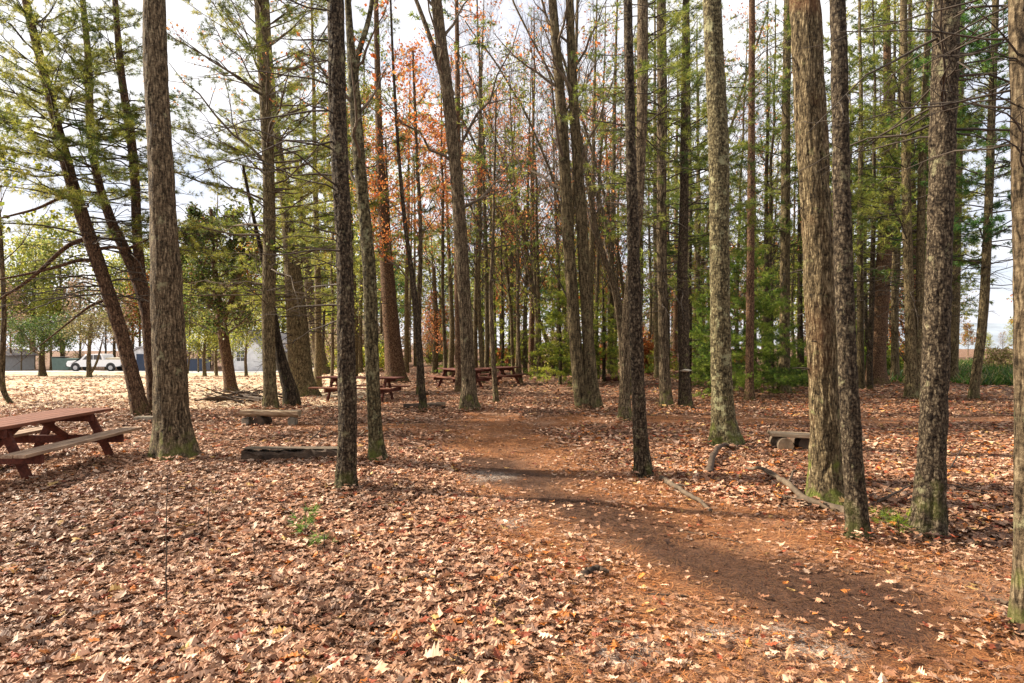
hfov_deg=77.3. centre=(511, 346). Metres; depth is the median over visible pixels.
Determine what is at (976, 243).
forest tree
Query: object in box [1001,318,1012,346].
forest tree
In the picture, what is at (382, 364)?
bush
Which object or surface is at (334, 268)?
forest tree
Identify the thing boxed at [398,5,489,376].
forest tree
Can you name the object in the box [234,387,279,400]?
fallen branch
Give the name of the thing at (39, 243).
forest tree
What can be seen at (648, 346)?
bush
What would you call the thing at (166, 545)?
bare seedling
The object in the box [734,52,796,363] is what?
forest tree
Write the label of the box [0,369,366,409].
lawn
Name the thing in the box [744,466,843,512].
fallen branch
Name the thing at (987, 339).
forest tree
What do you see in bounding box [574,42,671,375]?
forest tree
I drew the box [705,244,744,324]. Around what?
forest tree
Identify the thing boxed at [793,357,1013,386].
meadow grass
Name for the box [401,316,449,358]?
bush
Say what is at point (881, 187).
forest tree
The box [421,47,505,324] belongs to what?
forest tree
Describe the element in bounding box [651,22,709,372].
forest tree
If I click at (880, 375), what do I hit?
pine tree
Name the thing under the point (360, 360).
forest tree
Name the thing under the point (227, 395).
fallen branch
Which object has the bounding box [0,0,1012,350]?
sky
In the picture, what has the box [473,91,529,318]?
forest tree
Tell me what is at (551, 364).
bush
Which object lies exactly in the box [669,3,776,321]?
forest tree
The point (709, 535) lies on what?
fallen branch
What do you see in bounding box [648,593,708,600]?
fallen branch
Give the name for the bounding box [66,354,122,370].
van
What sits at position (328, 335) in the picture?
bush
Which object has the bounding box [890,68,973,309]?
forest tree
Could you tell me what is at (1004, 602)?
fallen branch
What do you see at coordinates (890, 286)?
forest tree
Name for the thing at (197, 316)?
forest tree
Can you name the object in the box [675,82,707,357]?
forest tree
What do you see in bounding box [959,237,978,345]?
forest tree
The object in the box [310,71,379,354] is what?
forest tree
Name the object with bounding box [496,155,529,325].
forest tree
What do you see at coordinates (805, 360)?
bush
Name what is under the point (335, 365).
bush
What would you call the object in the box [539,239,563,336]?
forest tree
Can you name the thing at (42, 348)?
lawn tree
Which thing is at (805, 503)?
fallen branch
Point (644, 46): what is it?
pine tree
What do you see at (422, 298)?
forest tree
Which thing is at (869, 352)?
forest tree
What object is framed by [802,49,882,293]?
forest tree
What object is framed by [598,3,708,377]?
forest tree
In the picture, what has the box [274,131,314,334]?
forest tree
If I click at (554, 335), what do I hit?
bush
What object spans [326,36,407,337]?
forest tree
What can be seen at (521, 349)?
bush
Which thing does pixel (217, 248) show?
forest tree
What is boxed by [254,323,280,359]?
forest tree
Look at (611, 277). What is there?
leaning tree
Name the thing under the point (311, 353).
bush
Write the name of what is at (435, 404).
fallen log
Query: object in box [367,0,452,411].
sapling
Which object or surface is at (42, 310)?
forest tree
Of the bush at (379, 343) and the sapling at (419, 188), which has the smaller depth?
the sapling at (419, 188)
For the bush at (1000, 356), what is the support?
on the ground at (964, 353)
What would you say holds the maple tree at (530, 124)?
on the ground at (964, 353)
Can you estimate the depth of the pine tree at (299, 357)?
21.11 m
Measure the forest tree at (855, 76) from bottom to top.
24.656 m
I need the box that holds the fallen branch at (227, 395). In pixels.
[196,384,259,400]
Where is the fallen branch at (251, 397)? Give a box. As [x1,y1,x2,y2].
[215,389,262,402]
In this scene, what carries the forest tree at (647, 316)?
on the ground at (964, 353)
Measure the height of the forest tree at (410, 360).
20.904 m
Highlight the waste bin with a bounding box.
[52,357,78,369]
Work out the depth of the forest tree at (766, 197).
26.56 m
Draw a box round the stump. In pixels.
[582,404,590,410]
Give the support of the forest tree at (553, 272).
on the ground at (964, 353)
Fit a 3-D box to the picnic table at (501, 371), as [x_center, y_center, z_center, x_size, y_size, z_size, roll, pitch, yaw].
[-0.590,1.224,25.276,1.500,0.805,2.450,0,0,29]
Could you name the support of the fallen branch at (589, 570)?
on the fallen leaves
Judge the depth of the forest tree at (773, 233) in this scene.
61.93 m
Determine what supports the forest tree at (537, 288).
on the ground at (964, 353)
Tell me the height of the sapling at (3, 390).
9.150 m
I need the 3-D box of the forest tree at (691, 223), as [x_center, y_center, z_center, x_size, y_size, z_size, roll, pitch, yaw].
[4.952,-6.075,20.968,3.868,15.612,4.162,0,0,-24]
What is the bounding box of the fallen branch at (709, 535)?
[678,530,744,543]
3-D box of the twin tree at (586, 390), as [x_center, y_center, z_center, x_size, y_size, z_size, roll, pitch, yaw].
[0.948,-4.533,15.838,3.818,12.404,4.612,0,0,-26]
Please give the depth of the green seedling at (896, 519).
5.29 m
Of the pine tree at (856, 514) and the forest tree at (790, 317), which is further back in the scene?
the forest tree at (790, 317)
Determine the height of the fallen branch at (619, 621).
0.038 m
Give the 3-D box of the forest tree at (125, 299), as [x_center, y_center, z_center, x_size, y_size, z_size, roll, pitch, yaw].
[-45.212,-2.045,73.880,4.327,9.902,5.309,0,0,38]
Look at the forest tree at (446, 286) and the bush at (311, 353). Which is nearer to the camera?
the forest tree at (446, 286)
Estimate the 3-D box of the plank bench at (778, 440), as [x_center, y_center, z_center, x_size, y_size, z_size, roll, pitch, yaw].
[4.534,1.429,9.655,1.329,0.278,0.672,0,0,0]
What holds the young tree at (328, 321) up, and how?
on the lawn at (80, 374)
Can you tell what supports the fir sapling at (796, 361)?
on the ground at (964, 353)
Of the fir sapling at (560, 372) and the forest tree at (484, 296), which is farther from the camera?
the forest tree at (484, 296)
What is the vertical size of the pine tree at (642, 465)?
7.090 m
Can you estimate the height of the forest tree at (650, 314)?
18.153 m
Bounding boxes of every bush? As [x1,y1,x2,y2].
[67,350,84,357]
[190,343,220,366]
[284,342,328,365]
[325,314,403,360]
[325,316,412,358]
[325,322,403,361]
[326,347,364,369]
[363,338,384,366]
[363,344,384,369]
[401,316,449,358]
[411,330,440,358]
[423,344,447,364]
[484,343,515,366]
[499,331,543,364]
[504,313,555,349]
[524,338,570,375]
[541,326,582,354]
[599,341,606,367]
[606,311,672,357]
[643,322,671,349]
[643,326,676,372]
[790,355,806,370]
[791,318,805,353]
[856,325,887,365]
[886,344,903,370]
[983,344,1012,366]
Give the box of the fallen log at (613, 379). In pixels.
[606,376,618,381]
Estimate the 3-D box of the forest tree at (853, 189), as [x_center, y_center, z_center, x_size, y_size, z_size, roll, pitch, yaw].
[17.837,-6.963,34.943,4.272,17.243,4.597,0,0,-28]
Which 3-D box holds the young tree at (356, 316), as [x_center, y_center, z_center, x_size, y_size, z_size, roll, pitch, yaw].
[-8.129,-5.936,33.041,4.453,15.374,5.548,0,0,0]
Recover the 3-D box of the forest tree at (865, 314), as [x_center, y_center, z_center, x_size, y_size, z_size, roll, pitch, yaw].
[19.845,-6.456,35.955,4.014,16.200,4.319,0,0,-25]
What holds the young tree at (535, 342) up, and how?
on the ground at (964, 353)
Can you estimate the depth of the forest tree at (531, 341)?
42.52 m
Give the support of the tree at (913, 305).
on the ground at (964, 353)
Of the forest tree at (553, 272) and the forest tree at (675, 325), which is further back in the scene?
the forest tree at (553, 272)
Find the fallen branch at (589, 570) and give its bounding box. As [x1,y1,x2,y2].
[579,564,608,577]
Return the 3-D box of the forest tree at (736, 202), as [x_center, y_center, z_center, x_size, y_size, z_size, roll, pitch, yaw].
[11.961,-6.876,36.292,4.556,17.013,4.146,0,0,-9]
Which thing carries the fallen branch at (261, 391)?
on the fallen leaves
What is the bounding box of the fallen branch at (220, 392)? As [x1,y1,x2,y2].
[200,385,244,395]
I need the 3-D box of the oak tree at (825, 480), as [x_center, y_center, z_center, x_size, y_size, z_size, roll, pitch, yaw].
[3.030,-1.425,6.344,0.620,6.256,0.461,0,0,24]
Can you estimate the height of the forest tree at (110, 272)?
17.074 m
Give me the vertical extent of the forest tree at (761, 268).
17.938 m
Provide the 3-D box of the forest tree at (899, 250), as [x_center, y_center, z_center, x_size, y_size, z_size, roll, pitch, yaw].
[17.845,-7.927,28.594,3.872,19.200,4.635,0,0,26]
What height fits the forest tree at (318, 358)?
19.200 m
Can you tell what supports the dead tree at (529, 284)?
on the ground at (964, 353)
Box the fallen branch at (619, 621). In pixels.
[602,620,634,628]
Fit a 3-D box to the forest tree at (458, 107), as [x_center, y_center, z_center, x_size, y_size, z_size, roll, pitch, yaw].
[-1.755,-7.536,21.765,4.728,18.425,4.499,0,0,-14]
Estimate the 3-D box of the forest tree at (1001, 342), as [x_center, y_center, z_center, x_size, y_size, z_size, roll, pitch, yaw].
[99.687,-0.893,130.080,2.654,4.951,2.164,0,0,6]
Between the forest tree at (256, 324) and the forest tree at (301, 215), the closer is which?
the forest tree at (301, 215)
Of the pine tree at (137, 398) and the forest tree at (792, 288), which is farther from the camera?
the forest tree at (792, 288)
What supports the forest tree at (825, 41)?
on the ground at (964, 353)
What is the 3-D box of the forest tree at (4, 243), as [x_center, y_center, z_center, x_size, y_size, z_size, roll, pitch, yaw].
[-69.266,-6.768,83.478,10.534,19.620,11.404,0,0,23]
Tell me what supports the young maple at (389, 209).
on the ground at (964, 353)
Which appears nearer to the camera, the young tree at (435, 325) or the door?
the young tree at (435, 325)
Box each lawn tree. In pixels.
[6,308,83,376]
[54,300,113,377]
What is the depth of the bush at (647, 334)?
55.91 m
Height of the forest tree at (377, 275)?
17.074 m
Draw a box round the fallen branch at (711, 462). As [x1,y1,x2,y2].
[705,442,744,472]
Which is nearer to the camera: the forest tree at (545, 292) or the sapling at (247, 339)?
the sapling at (247, 339)
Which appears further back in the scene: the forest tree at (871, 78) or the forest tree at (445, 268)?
the forest tree at (445, 268)
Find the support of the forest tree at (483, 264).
on the ground at (964, 353)
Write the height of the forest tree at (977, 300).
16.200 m
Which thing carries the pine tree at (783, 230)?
on the ground at (964, 353)
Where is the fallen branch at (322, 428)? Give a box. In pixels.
[309,411,336,440]
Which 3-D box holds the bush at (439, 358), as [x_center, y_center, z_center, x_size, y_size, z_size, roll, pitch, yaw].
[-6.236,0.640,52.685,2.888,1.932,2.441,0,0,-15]
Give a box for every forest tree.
[0,230,29,320]
[0,231,75,368]
[0,260,39,348]
[0,280,38,353]
[4,227,67,350]
[6,309,34,370]
[19,284,81,369]
[21,208,100,356]
[45,281,89,356]
[47,270,100,369]
[76,252,141,356]
[78,288,131,369]
[89,244,149,348]
[92,286,140,355]
[110,271,149,346]
[141,283,204,341]
[183,203,207,373]
[183,276,218,357]
[184,231,245,367]
[184,252,213,371]
[200,177,228,372]
[203,284,239,349]
[210,250,255,328]
[227,238,262,328]
[227,314,249,362]
[242,209,311,330]
[250,277,286,332]
[251,72,329,345]
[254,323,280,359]
[258,0,360,386]
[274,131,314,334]
[278,237,336,364]
[297,54,376,382]
[297,198,328,350]
[303,151,336,354]
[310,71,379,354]
[314,192,359,296]
[322,252,363,321]
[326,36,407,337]
[350,59,398,372]
[354,155,403,334]
[354,226,412,320]
[358,217,405,322]
[362,248,412,323]
[369,134,403,365]
[376,246,430,331]
[379,60,445,372]
[390,129,446,366]
[392,166,431,361]
[393,0,533,391]
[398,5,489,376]
[400,271,428,337]
[402,237,471,325]
[409,0,545,381]
[410,165,453,335]
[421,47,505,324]
[424,0,531,383]
[438,220,454,330]
[444,50,513,373]
[445,82,531,366]
[448,146,497,344]
[466,147,503,347]
[469,23,559,373]
[469,102,513,366]
[470,220,500,351]
[470,248,508,332]
[471,0,589,378]
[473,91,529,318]
[473,252,529,344]
[476,32,563,383]
[481,187,520,329]
[488,203,549,339]
[489,7,560,369]
[490,111,541,370]
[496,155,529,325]
[500,70,559,372]
[510,0,623,389]
[522,57,589,345]
[528,214,594,352]
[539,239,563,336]
[540,180,579,341]
[541,199,566,325]
[542,0,668,380]
[545,0,626,345]
[545,220,581,343]
[546,190,593,338]
[562,207,625,331]
[574,0,652,374]
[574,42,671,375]
[574,85,622,370]
[579,246,624,360]
[593,225,614,333]
[593,226,625,344]
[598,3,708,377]
[601,0,709,361]
[603,45,678,325]
[617,261,646,332]
[620,67,676,363]
[622,57,675,333]
[623,253,649,330]
[640,0,741,391]
[642,127,676,363]
[643,38,705,370]
[643,76,709,364]
[643,237,692,357]
[643,274,672,323]
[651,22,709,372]
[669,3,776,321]
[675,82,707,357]
[692,77,760,323]
[692,211,733,333]
[694,1,798,376]
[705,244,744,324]
[729,0,803,380]
[729,0,832,332]
[729,19,796,368]
[731,249,776,345]
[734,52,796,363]
[739,104,802,365]
[742,235,778,323]
[745,163,790,326]
[756,168,794,291]
[757,247,805,333]
[758,94,832,365]
[759,264,804,337]
[762,92,805,372]
[762,100,797,357]
[769,0,895,376]
[796,81,870,307]
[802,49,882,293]
[824,0,896,334]
[825,0,919,388]
[826,6,872,307]
[829,0,927,388]
[829,49,876,352]
[849,0,998,358]
[849,117,877,332]
[851,0,929,379]
[853,91,902,356]
[854,81,903,357]
[863,1,976,296]
[865,0,929,377]
[867,196,904,335]
[867,246,902,342]
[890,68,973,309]
[899,206,993,306]
[900,274,976,321]
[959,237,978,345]
[959,323,975,355]
[960,72,1000,329]
[960,158,981,330]
[960,294,970,335]
[985,332,996,353]
[998,331,1008,348]
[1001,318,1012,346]
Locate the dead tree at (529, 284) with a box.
[518,209,551,351]
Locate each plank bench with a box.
[239,409,301,425]
[767,431,864,451]
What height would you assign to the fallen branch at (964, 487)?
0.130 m
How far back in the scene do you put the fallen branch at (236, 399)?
18.31 m
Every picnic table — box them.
[0,408,142,477]
[308,376,409,402]
[428,368,491,387]
[475,366,527,386]
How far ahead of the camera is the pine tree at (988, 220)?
18.85 m
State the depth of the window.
72.40 m
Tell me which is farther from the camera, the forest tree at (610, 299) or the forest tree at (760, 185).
the forest tree at (760, 185)
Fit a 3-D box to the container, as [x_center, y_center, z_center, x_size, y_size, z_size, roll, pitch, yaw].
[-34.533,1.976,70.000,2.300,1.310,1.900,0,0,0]
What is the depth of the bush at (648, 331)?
57.23 m
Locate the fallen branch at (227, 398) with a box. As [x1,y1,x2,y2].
[194,391,244,403]
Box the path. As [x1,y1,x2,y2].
[266,409,1023,682]
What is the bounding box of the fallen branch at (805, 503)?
[786,498,819,506]
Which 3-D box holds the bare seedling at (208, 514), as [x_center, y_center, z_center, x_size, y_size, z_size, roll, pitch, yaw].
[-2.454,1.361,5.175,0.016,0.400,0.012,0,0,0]
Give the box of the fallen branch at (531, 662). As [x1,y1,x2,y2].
[507,661,538,671]
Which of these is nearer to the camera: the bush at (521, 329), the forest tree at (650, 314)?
the forest tree at (650, 314)
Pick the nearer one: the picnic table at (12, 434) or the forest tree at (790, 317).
the picnic table at (12, 434)
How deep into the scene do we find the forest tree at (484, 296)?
62.94 m
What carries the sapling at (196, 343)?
on the lawn at (80, 374)
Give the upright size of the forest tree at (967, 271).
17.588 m
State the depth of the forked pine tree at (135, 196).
14.36 m
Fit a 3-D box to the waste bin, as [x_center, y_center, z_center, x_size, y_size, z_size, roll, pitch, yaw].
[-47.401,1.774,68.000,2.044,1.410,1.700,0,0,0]
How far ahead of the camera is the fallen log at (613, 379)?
27.07 m
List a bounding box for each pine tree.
[0,0,215,411]
[0,0,245,415]
[83,0,432,408]
[152,0,358,491]
[183,0,394,396]
[317,0,452,382]
[552,0,730,422]
[570,0,752,408]
[578,0,697,478]
[599,0,772,409]
[689,0,867,392]
[694,0,823,400]
[760,0,1009,539]
[790,0,978,384]
[798,0,1023,636]
[800,0,871,541]
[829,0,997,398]
[870,0,1011,380]
[884,0,1012,399]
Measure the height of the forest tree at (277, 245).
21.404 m
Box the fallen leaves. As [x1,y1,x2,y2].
[0,366,1023,682]
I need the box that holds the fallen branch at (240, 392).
[219,386,261,396]
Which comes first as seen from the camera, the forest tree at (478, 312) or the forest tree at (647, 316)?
the forest tree at (478, 312)
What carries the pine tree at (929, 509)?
on the ground at (964, 353)
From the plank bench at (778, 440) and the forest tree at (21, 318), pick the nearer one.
the plank bench at (778, 440)
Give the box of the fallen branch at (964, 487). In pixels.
[947,484,993,493]
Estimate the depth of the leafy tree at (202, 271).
22.74 m
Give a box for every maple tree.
[287,0,401,460]
[346,0,550,411]
[420,64,531,373]
[451,43,561,375]
[465,1,606,273]
[509,0,625,292]
[525,4,647,375]
[691,14,795,373]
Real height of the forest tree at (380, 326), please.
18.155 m
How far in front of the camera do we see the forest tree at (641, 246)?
36.15 m
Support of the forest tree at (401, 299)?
on the ground at (964, 353)
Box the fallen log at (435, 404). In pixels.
[403,402,445,408]
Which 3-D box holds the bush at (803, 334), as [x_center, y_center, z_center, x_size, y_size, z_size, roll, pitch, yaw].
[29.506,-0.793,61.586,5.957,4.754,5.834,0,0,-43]
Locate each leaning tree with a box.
[227,145,301,407]
[253,154,379,374]
[522,0,668,394]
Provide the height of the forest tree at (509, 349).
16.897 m
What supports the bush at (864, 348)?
on the ground at (964, 353)
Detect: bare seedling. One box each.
[165,475,168,602]
[207,490,209,529]
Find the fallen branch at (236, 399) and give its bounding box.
[210,394,253,401]
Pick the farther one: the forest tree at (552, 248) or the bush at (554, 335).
the bush at (554, 335)
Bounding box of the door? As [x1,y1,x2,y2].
[136,354,144,370]
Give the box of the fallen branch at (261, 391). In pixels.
[240,385,281,394]
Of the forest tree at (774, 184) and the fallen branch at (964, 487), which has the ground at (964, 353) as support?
the forest tree at (774, 184)
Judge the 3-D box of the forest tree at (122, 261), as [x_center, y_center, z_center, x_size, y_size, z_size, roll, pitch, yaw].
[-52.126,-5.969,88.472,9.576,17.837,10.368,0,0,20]
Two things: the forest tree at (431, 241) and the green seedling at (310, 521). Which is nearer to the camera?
the green seedling at (310, 521)
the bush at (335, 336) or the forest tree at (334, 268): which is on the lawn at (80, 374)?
the bush at (335, 336)
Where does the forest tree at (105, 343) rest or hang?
on the ground at (964, 353)
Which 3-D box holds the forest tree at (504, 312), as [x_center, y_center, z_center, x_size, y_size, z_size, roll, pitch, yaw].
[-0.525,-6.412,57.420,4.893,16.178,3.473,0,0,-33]
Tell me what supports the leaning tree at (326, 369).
on the lawn at (80, 374)
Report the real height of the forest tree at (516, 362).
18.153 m
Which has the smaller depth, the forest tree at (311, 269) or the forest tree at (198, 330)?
the forest tree at (311, 269)
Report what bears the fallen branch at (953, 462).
on the fallen leaves
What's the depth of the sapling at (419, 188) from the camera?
20.34 m
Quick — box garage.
[5,349,37,370]
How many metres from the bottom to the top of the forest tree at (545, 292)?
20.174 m
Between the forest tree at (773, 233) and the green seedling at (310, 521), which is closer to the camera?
the green seedling at (310, 521)
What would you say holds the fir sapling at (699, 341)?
on the ground at (964, 353)
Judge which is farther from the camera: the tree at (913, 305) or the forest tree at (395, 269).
the forest tree at (395, 269)
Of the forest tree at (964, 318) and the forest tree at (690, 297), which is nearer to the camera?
the forest tree at (690, 297)
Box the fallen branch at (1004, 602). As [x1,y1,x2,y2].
[984,596,1008,604]
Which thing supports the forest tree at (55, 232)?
on the ground at (964, 353)
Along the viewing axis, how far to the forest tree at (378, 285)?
52.87 m
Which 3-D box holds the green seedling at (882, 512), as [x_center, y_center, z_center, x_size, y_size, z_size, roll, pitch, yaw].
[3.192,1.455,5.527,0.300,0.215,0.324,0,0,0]
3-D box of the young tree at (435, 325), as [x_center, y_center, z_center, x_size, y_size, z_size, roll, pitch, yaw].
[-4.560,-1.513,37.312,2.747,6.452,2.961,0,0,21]
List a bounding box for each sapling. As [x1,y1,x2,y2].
[0,103,73,402]
[186,319,218,375]
[198,333,234,375]
[229,316,261,375]
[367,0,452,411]
[368,34,492,394]
[429,241,507,372]
[445,89,543,402]
[478,235,534,374]
[526,253,582,386]
[593,288,619,381]
[644,339,677,373]
[670,279,709,381]
[689,212,808,398]
[690,262,756,388]
[732,263,808,392]
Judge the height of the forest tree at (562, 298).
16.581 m
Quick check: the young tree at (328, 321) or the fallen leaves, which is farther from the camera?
the young tree at (328, 321)
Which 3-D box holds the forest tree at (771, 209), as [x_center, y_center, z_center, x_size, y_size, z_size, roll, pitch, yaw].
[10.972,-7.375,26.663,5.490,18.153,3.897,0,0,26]
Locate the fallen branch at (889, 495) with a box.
[873,484,911,504]
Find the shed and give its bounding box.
[133,346,144,370]
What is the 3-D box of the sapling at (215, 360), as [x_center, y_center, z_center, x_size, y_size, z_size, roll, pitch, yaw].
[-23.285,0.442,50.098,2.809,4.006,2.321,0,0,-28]
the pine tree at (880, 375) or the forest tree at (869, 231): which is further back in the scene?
the forest tree at (869, 231)
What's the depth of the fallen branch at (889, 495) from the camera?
6.33 m
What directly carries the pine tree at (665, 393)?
on the ground at (964, 353)
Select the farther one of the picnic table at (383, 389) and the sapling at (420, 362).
the picnic table at (383, 389)
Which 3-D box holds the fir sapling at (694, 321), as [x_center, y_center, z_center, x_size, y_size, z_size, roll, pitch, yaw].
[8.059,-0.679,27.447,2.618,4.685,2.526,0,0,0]
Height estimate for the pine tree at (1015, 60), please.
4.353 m
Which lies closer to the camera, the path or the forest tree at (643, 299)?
the path
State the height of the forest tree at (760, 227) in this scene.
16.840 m
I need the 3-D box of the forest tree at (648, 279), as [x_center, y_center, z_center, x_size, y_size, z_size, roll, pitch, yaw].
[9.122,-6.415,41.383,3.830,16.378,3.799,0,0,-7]
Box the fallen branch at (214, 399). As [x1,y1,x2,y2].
[205,390,256,400]
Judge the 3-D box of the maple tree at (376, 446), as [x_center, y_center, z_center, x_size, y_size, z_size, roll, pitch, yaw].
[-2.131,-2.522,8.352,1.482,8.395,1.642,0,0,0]
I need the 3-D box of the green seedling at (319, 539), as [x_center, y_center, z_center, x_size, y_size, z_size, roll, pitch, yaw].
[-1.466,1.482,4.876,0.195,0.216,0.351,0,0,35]
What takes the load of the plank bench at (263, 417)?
on the ground at (964, 353)
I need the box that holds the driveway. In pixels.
[5,371,277,372]
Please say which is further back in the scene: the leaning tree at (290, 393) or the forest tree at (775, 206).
the forest tree at (775, 206)
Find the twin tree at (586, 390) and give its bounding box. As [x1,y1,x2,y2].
[460,0,624,408]
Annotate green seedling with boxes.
[284,501,321,536]
[305,528,338,547]
[869,505,899,523]
[876,506,912,533]
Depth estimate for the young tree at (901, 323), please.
29.78 m
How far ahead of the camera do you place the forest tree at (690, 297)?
22.37 m
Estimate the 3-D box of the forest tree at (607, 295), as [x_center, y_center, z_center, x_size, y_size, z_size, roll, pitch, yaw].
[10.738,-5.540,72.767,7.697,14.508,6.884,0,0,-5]
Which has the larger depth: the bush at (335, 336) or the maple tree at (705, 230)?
the bush at (335, 336)
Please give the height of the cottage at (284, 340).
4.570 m
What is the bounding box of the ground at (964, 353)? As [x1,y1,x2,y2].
[0,349,1013,682]
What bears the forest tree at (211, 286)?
on the ground at (964, 353)
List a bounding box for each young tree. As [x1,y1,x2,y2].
[316,86,398,375]
[321,278,336,361]
[411,267,453,372]
[490,98,571,371]
[677,252,741,353]
[887,271,915,378]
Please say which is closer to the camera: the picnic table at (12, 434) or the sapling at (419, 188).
the picnic table at (12, 434)
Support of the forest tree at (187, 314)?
on the ground at (964, 353)
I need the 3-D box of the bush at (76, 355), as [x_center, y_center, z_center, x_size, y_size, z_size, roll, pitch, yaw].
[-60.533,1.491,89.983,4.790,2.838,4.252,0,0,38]
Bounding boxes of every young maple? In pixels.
[350,121,430,272]
[405,113,488,375]
[582,81,626,331]
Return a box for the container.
[187,358,210,370]
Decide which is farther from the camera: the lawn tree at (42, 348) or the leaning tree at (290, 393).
the lawn tree at (42, 348)
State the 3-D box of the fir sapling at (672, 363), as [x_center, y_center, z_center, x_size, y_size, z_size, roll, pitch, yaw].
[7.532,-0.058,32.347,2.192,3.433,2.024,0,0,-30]
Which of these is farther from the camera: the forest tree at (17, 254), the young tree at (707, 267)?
the forest tree at (17, 254)
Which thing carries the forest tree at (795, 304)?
on the ground at (964, 353)
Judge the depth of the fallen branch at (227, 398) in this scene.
17.23 m
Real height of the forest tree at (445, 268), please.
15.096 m
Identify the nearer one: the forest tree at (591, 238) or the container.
the forest tree at (591, 238)
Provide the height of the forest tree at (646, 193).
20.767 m
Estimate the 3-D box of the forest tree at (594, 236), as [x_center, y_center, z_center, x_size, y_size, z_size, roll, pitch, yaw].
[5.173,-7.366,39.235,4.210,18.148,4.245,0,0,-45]
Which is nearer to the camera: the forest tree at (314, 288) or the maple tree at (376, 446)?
the maple tree at (376, 446)
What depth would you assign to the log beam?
8.68 m
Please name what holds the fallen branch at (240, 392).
on the fallen leaves
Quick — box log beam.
[241,446,336,462]
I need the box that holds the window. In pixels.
[236,350,244,361]
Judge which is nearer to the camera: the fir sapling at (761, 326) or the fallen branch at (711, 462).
the fallen branch at (711, 462)
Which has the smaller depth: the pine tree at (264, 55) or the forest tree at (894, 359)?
the pine tree at (264, 55)
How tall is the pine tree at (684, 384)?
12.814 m
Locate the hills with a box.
[888,323,1012,348]
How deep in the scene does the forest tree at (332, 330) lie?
30.11 m
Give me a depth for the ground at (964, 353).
13.30 m
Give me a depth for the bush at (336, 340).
48.38 m
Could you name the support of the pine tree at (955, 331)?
on the ground at (964, 353)
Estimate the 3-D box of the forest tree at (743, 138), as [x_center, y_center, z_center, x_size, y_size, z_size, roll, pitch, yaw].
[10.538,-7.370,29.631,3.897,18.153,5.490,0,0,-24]
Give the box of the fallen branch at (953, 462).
[947,438,967,471]
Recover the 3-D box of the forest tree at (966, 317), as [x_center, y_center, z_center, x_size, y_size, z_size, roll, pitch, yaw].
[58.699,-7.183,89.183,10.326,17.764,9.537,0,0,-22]
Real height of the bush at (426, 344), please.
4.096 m
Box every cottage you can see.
[231,331,262,371]
[276,333,287,369]
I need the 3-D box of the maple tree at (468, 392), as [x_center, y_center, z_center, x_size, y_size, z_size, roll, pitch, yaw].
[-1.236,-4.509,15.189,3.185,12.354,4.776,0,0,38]
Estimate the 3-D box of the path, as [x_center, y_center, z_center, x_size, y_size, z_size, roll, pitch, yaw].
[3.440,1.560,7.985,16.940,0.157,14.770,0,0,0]
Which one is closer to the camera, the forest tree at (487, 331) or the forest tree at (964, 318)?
the forest tree at (487, 331)
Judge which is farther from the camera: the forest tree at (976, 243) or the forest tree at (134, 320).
the forest tree at (134, 320)
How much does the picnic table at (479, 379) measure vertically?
0.805 m
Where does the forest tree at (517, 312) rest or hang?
on the ground at (964, 353)
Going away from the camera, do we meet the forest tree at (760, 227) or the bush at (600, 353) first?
the bush at (600, 353)
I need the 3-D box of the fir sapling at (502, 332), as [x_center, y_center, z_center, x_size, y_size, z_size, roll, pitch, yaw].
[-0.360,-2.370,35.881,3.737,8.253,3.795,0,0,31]
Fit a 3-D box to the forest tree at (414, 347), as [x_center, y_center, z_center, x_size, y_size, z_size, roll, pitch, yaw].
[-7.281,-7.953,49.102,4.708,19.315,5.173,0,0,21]
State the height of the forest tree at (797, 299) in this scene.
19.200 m
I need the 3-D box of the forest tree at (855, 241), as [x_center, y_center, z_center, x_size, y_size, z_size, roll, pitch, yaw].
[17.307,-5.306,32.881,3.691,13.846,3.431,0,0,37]
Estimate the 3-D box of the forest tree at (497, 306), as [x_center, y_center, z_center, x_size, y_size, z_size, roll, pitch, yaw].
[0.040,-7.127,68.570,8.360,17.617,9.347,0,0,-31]
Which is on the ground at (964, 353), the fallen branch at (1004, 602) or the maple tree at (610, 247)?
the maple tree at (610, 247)
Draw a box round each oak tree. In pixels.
[135,0,201,461]
[699,0,745,449]
[785,0,843,508]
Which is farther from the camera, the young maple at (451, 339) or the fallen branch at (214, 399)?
the young maple at (451, 339)
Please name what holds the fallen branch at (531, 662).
on the fallen leaves
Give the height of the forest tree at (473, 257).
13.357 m
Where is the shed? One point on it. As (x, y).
(139, 354)
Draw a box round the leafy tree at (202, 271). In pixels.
[145,201,283,392]
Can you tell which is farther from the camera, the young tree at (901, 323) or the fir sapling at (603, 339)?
the young tree at (901, 323)
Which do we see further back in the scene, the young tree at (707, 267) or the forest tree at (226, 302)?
the forest tree at (226, 302)
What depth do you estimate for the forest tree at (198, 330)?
63.83 m
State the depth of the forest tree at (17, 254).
88.50 m
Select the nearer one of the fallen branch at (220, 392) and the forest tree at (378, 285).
the fallen branch at (220, 392)
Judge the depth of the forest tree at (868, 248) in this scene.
29.57 m
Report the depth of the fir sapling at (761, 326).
19.92 m
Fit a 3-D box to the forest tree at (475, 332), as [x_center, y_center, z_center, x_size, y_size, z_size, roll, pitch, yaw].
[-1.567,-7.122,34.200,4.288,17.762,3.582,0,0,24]
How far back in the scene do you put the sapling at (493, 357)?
17.31 m
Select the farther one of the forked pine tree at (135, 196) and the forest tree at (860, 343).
the forest tree at (860, 343)

